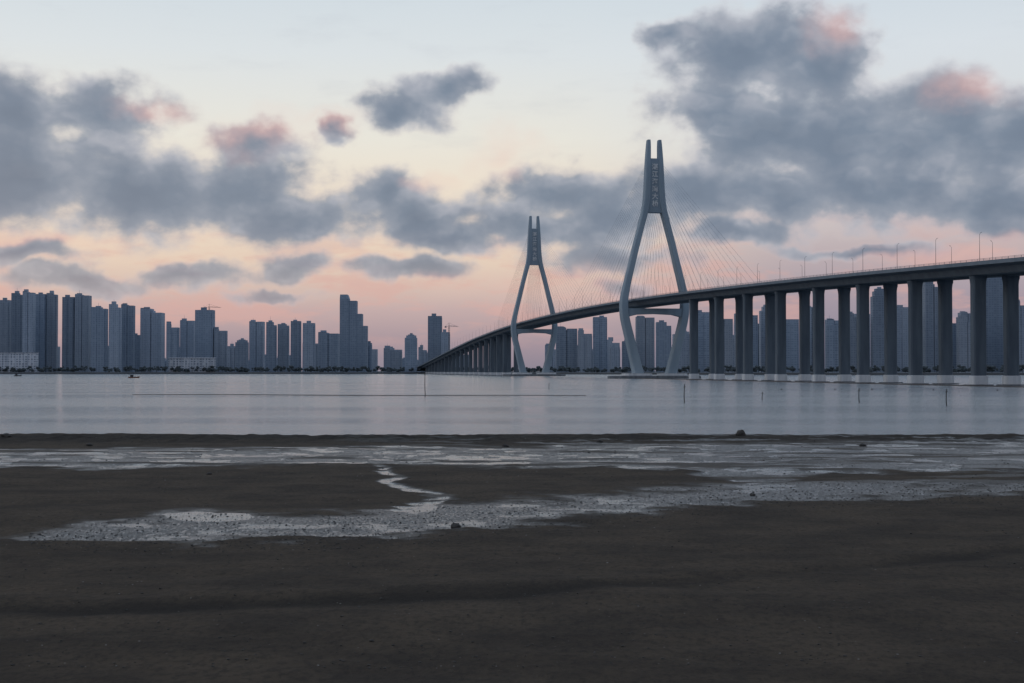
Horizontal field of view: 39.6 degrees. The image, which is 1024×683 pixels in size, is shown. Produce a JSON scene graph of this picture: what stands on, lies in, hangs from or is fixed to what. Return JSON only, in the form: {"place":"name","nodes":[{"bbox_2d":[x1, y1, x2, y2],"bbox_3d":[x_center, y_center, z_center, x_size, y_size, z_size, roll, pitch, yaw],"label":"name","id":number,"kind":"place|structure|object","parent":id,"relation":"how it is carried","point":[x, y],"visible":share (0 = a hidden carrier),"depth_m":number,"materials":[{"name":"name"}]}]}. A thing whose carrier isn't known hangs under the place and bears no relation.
{"place":"outdoors","nodes":[
{"label":"outdoors","id":0,"kind":"place"},
{"bbox_2d":[0,433,1023,682],"bbox_3d":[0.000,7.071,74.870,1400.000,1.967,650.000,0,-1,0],"label":"mud ground","id":1,"kind":"structure","parent":0,"point":[768,553],"depth_m":36.68,"materials":[{"name":"brown soil"}]},
{"bbox_2d":[1,433,11,436],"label":"rock","id":2,"kind":"object","parent":1,"relation":"on","point":[6,435],"visible":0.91,"depth_m":101.09,"materials":[{"name":"grey stone"}]},
{"bbox_2d":[132,394,585,395],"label":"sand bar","id":3,"kind":"object","parent":1,"relation":"on","point":[362,395],"visible":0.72,"depth_m":289.10,"materials":[{"name":"grey sand"}]},
{"bbox_2d":[451,523,460,528],"bbox_3d":[-1.738,5.729,44.101,0.342,0.213,0.352,0,-1,-5],"label":"rock","id":4,"kind":"object","parent":1,"relation":"on","point":[455,525],"visible":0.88,"depth_m":43.98,"materials":[{"name":"grey stone"}]},
{"bbox_2d":[0,433,1023,668],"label":"pebbles","id":5,"kind":"object","parent":1,"relation":"on","point":[629,499],"visible":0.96,"depth_m":43.33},
{"bbox_2d":[10,434,1018,666],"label":"shell fragments","id":6,"kind":"object","parent":1,"relation":"on","point":[493,532],"visible":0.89,"depth_m":40.00,"materials":[{"name":"white"}]},
{"bbox_2d":[735,430,745,435],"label":"rock","id":7,"kind":"object","parent":1,"relation":"on","point":[740,432],"visible":0.69,"depth_m":104.17,"materials":[{"name":"grey stone"}]},
{"bbox_2d":[0,374,1023,435],"bbox_3d":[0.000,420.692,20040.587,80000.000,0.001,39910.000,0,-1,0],"label":"sea water","id":8,"kind":"structure","parent":0,"point":[73,403],"depth_m":206.17,"materials":[{"name":"grey liquid"}]},
{"bbox_2d":[417,139,1023,385],"bbox_3d":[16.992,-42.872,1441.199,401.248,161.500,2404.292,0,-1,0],"label":"cable stayed bridge","id":9,"kind":"structure","parent":8,"relation":"on","point":[1008,270],"depth_m":717.70,"materials":[{"name":"concrete"}]},
{"bbox_2d":[637,378,1023,386],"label":"floating boom","id":10,"kind":"object","parent":8,"relation":"on","point":[851,383],"visible":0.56,"depth_m":556.63,"materials":[{"name":"paint"}]},
{"bbox_2d":[0,371,1023,374],"bbox_3d":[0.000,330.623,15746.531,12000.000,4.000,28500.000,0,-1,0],"label":"shore land","id":11,"kind":"structure","parent":0,"point":[826,373],"depth_m":2403.66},
{"bbox_2d":[0,298,10,351],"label":"tower block","id":12,"kind":"structure","parent":11,"relation":"on","point":[5,324],"depth_m":2639.24,"materials":[{"name":"grey concrete"}]},
{"bbox_2d":[11,291,22,351],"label":"tower block","id":13,"kind":"structure","parent":11,"relation":"on","point":[16,318],"depth_m":2598.76,"materials":[{"name":"grey concrete"}]},
{"bbox_2d":[0,352,38,371],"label":"waterfront hall","id":14,"kind":"structure","parent":11,"relation":"on","point":[18,360],"depth_m":2436.78,"materials":[{"name":"white concrete"}]},
{"bbox_2d":[22,289,35,351],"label":"tower block","id":15,"kind":"structure","parent":11,"relation":"on","point":[28,320],"depth_m":2530.57,"materials":[{"name":"grey concrete"}]},
{"bbox_2d":[35,292,45,371],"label":"tower block","id":16,"kind":"structure","parent":11,"relation":"on","point":[40,339],"depth_m":2680.16,"materials":[{"name":"grey concrete"}]},
{"bbox_2d":[46,291,57,371],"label":"tower block","id":17,"kind":"structure","parent":11,"relation":"on","point":[51,329],"depth_m":2684.10,"materials":[{"name":"grey concrete"}]},
{"bbox_2d":[58,347,59,371],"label":"tower block","id":18,"kind":"structure","parent":11,"relation":"on","point":[58,358],"depth_m":3013.51,"materials":[{"name":"grey concrete"}]},
{"bbox_2d":[62,295,74,371],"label":"tower block","id":19,"kind":"structure","parent":11,"relation":"on","point":[68,327],"depth_m":2606.34,"materials":[{"name":"grey concrete"}]},
{"bbox_2d":[74,290,91,371],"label":"tower block","id":20,"kind":"structure","parent":11,"relation":"on","point":[83,306],"depth_m":2603.41,"materials":[{"name":"grey concrete"}]},
{"bbox_2d":[91,303,107,371],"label":"tower block","id":21,"kind":"structure","parent":11,"relation":"on","point":[99,338],"depth_m":2532.59,"materials":[{"name":"grey concrete"}]},
{"bbox_2d":[109,301,121,371],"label":"tower block","id":22,"kind":"structure","parent":11,"relation":"on","point":[115,335],"depth_m":2474.49,"materials":[{"name":"grey concrete"}]},
{"bbox_2d":[121,303,134,371],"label":"tower block","id":23,"kind":"structure","parent":11,"relation":"on","point":[128,335],"depth_m":2569.60,"materials":[{"name":"grey concrete"}]},
{"bbox_2d":[135,333,139,371],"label":"tower block","id":24,"kind":"structure","parent":11,"relation":"on","point":[137,351],"depth_m":2684.40,"materials":[{"name":"grey concrete"}]},
{"bbox_2d":[140,307,164,371],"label":"tower block","id":25,"kind":"structure","parent":11,"relation":"on","point":[152,337],"depth_m":2619.42,"materials":[{"name":"grey concrete"}]},
{"bbox_2d":[166,321,179,371],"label":"tower block","id":26,"kind":"structure","parent":11,"relation":"on","point":[172,341],"depth_m":2491.03,"materials":[{"name":"grey concrete"}]},
{"bbox_2d":[180,318,194,356],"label":"tower block","id":27,"kind":"structure","parent":11,"relation":"on","point":[187,338],"depth_m":2677.74,"materials":[{"name":"grey concrete"}]},
{"bbox_2d":[168,357,215,371],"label":"waterfront hall","id":28,"kind":"structure","parent":11,"relation":"on","point":[189,362],"depth_m":2441.71,"materials":[{"name":"white concrete"}]},
{"bbox_2d":[195,307,214,356],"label":"tower block","id":29,"kind":"structure","parent":11,"relation":"on","point":[204,329],"depth_m":2529.80,"materials":[{"name":"grey concrete"}]},
{"bbox_2d":[214,327,227,371],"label":"tower block","id":30,"kind":"structure","parent":11,"relation":"on","point":[220,344],"depth_m":2532.90,"materials":[{"name":"grey concrete"}]},
{"bbox_2d":[227,344,234,371],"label":"tower block","id":31,"kind":"structure","parent":11,"relation":"on","point":[231,355],"depth_m":2505.42,"materials":[{"name":"grey concrete"}]},
{"bbox_2d":[235,338,248,371],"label":"tower block","id":32,"kind":"structure","parent":11,"relation":"on","point":[242,352],"depth_m":2483.68,"materials":[{"name":"grey concrete"}]},
{"bbox_2d":[249,320,264,371],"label":"tower block","id":33,"kind":"structure","parent":11,"relation":"on","point":[256,344],"depth_m":2730.43,"materials":[{"name":"grey concrete"}]},
{"bbox_2d":[266,316,276,371],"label":"tower block","id":34,"kind":"structure","parent":11,"relation":"on","point":[271,345],"depth_m":2665.32,"materials":[{"name":"grey concrete"}]},
{"bbox_2d":[278,323,288,371],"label":"tower block","id":35,"kind":"structure","parent":11,"relation":"on","point":[283,344],"depth_m":2700.38,"materials":[{"name":"grey concrete"}]},
{"bbox_2d":[291,320,300,371],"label":"tower block","id":36,"kind":"structure","parent":11,"relation":"on","point":[295,343],"depth_m":2633.43,"materials":[{"name":"grey concrete"}]},
{"bbox_2d":[303,321,314,371],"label":"tower block","id":37,"kind":"structure","parent":11,"relation":"on","point":[308,343],"depth_m":2481.76,"materials":[{"name":"grey concrete"}]},
{"bbox_2d":[302,343,317,371],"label":"tower block","id":38,"kind":"structure","parent":11,"relation":"on","point":[316,354],"depth_m":2908.04,"materials":[{"name":"grey concrete"}]},
{"bbox_2d":[318,330,339,371],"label":"tower block","id":39,"kind":"structure","parent":11,"relation":"on","point":[328,349],"depth_m":2553.15,"materials":[{"name":"grey concrete"}]},
{"bbox_2d":[340,294,367,371],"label":"office tower","id":40,"kind":"structure","parent":11,"relation":"on","point":[353,341],"depth_m":2687.83,"materials":[{"name":"grey concrete"}]},
{"bbox_2d":[368,341,371,371],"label":"tower block","id":41,"kind":"structure","parent":11,"relation":"on","point":[369,354],"depth_m":2714.80,"materials":[{"name":"grey concrete"}]},
{"bbox_2d":[372,349,377,371],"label":"tower block","id":42,"kind":"structure","parent":11,"relation":"on","point":[374,358],"depth_m":2914.85,"materials":[{"name":"grey concrete"}]},
{"bbox_2d":[384,344,401,371],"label":"tower block","id":43,"kind":"structure","parent":11,"relation":"on","point":[393,359],"depth_m":2597.41,"materials":[{"name":"grey concrete"}]},
{"bbox_2d":[402,357,417,371],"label":"tower block","id":44,"kind":"structure","parent":11,"relation":"on","point":[403,361],"depth_m":2933.56,"materials":[{"name":"grey concrete"}]},
{"bbox_2d":[405,333,416,371],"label":"tower block","id":45,"kind":"structure","parent":11,"relation":"on","point":[410,350],"depth_m":2502.62,"materials":[{"name":"grey concrete"}]},
{"bbox_2d":[418,343,426,371],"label":"tower block","id":46,"kind":"structure","parent":11,"relation":"on","point":[422,356],"depth_m":2720.16,"materials":[{"name":"grey concrete"}]},
{"bbox_2d":[428,313,441,360],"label":"tower block","id":47,"kind":"structure","parent":11,"relation":"on","point":[434,333],"depth_m":2567.42,"materials":[{"name":"grey concrete"}]},
{"bbox_2d":[441,329,449,353],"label":"tower block","id":48,"kind":"structure","parent":11,"relation":"on","point":[445,341],"depth_m":2513.53,"materials":[{"name":"grey concrete"}]},
{"bbox_2d":[455,355,468,371],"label":"tower block","id":49,"kind":"structure","parent":11,"relation":"on","point":[463,362],"depth_m":2659.72,"materials":[{"name":"grey concrete"}]},
{"bbox_2d":[0,364,1023,372],"bbox_3d":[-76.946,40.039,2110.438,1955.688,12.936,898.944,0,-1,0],"label":"shore tree belt","id":50,"kind":"object","parent":11,"relation":"on","point":[961,369],"visible":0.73,"depth_m":2420.24,"materials":[{"name":"plant"}]},
{"bbox_2d":[545,343,555,371],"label":"tower block","id":51,"kind":"structure","parent":11,"relation":"on","point":[553,363],"depth_m":2564.02,"materials":[{"name":"grey concrete"}]},
{"bbox_2d":[556,326,576,371],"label":"tower block","id":52,"kind":"structure","parent":11,"relation":"on","point":[566,348],"depth_m":2373.85,"materials":[{"name":"grey concrete"}]},
{"bbox_2d":[578,328,591,371],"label":"tower block","id":53,"kind":"structure","parent":11,"relation":"on","point":[585,351],"depth_m":2342.74,"materials":[{"name":"grey concrete"}]},
{"bbox_2d":[593,316,606,371],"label":"tower block","id":54,"kind":"structure","parent":11,"relation":"on","point":[600,342],"depth_m":2451.90,"materials":[{"name":"grey concrete"}]},
{"bbox_2d":[607,337,619,371],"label":"tower block","id":55,"kind":"structure","parent":11,"relation":"on","point":[609,342],"depth_m":2686.85,"materials":[{"name":"grey concrete"}]},
{"bbox_2d":[610,344,619,371],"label":"tower block","id":56,"kind":"structure","parent":11,"relation":"on","point":[614,356],"depth_m":2323.65,"materials":[{"name":"grey concrete"}]},
{"bbox_2d":[622,339,630,371],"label":"tower block","id":57,"kind":"structure","parent":11,"relation":"on","point":[625,361],"depth_m":2398.09,"materials":[{"name":"grey concrete"}]},
{"bbox_2d":[635,316,654,371],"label":"tower block","id":58,"kind":"structure","parent":11,"relation":"on","point":[645,334],"depth_m":2454.35,"materials":[{"name":"grey concrete"}]},
{"bbox_2d":[656,320,670,371],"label":"tower block","id":59,"kind":"structure","parent":11,"relation":"on","point":[663,339],"depth_m":2333.65,"materials":[{"name":"grey concrete"}]},
{"bbox_2d":[672,331,689,371],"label":"tower block","id":60,"kind":"structure","parent":11,"relation":"on","point":[685,357],"depth_m":2074.39,"materials":[{"name":"grey concrete"}]},
{"bbox_2d":[698,310,708,371],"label":"tower block","id":61,"kind":"structure","parent":11,"relation":"on","point":[703,340],"depth_m":2082.92,"materials":[{"name":"grey concrete"}]},
{"bbox_2d":[724,319,732,371],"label":"tower block","id":62,"kind":"structure","parent":11,"relation":"on","point":[728,342],"depth_m":1997.56,"materials":[{"name":"grey concrete"}]},
{"bbox_2d":[733,335,733,371],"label":"tower block","id":63,"kind":"structure","parent":11,"relation":"on","point":[733,351],"depth_m":2552.90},
{"bbox_2d":[734,314,757,371],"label":"tower block","id":64,"kind":"structure","parent":11,"relation":"on","point":[755,340],"depth_m":2046.59,"materials":[{"name":"grey concrete"}]},
{"bbox_2d":[758,324,758,365],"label":"tower block","id":65,"kind":"structure","parent":11,"relation":"on","point":[758,344],"depth_m":2638.90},
{"bbox_2d":[759,305,764,371],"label":"tower block","id":66,"kind":"structure","parent":11,"relation":"on","point":[761,337],"depth_m":2099.21,"materials":[{"name":"grey concrete"}]},
{"bbox_2d":[786,319,798,371],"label":"tower block","id":67,"kind":"structure","parent":11,"relation":"on","point":[792,342],"depth_m":2057.50,"materials":[{"name":"grey concrete"}]},
{"bbox_2d":[810,306,812,367],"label":"tower block","id":68,"kind":"structure","parent":11,"relation":"on","point":[811,335],"depth_m":2100.51,"materials":[{"name":"grey concrete"}]},
{"bbox_2d":[825,318,837,325],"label":"tower block","id":69,"kind":"structure","parent":11,"relation":"on","point":[829,321],"depth_m":2554.01,"materials":[{"name":"grey concrete"}]},
{"bbox_2d":[825,324,838,371],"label":"tower block","id":70,"kind":"structure","parent":11,"relation":"on","point":[831,348],"depth_m":2015.88,"materials":[{"name":"grey concrete"}]},
{"bbox_2d":[850,312,856,371],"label":"tower block","id":71,"kind":"structure","parent":11,"relation":"on","point":[853,342],"depth_m":2025.77,"materials":[{"name":"grey concrete"}]},
{"bbox_2d":[869,314,869,348],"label":"tower block","id":72,"kind":"structure","parent":11,"relation":"on","point":[869,331],"depth_m":2637.57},
{"bbox_2d":[870,287,883,371],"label":"tower block","id":73,"kind":"structure","parent":11,"relation":"on","point":[877,324],"depth_m":2009.60,"materials":[{"name":"grey concrete"}]},
{"bbox_2d":[897,305,907,371],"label":"tower block","id":74,"kind":"structure","parent":11,"relation":"on","point":[902,336],"depth_m":2067.12,"materials":[{"name":"grey concrete"}]},
{"bbox_2d":[922,282,938,371],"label":"tower block","id":75,"kind":"structure","parent":11,"relation":"on","point":[930,320],"depth_m":2081.05,"materials":[{"name":"grey concrete"}]},
{"bbox_2d":[952,323,955,368],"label":"tower block","id":76,"kind":"structure","parent":11,"relation":"on","point":[954,343],"depth_m":2108.99,"materials":[{"name":"grey concrete"}]},
{"bbox_2d":[956,315,970,371],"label":"tower block","id":77,"kind":"structure","parent":11,"relation":"on","point":[963,348],"depth_m":2050.16,"materials":[{"name":"grey concrete"}]},
{"bbox_2d":[958,311,969,321],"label":"tower block","id":78,"kind":"structure","parent":11,"relation":"on","point":[967,314],"depth_m":2657.08,"materials":[{"name":"grey concrete"}]},
{"bbox_2d":[986,277,1003,371],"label":"tower block","id":79,"kind":"structure","parent":11,"relation":"on","point":[994,321],"depth_m":2102.21,"materials":[{"name":"grey concrete"}]},
{"bbox_2d":[1019,300,1023,371],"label":"tower block","id":80,"kind":"structure","parent":11,"relation":"on","point":[1021,334],"depth_m":2004.88,"materials":[{"name":"grey concrete"}]},
{"bbox_2d":[0,0,1023,370],"label":"sky","id":81,"kind":"structure","parent":0,"point":[258,160],"materials":[{"name":"grey"}]}
]}

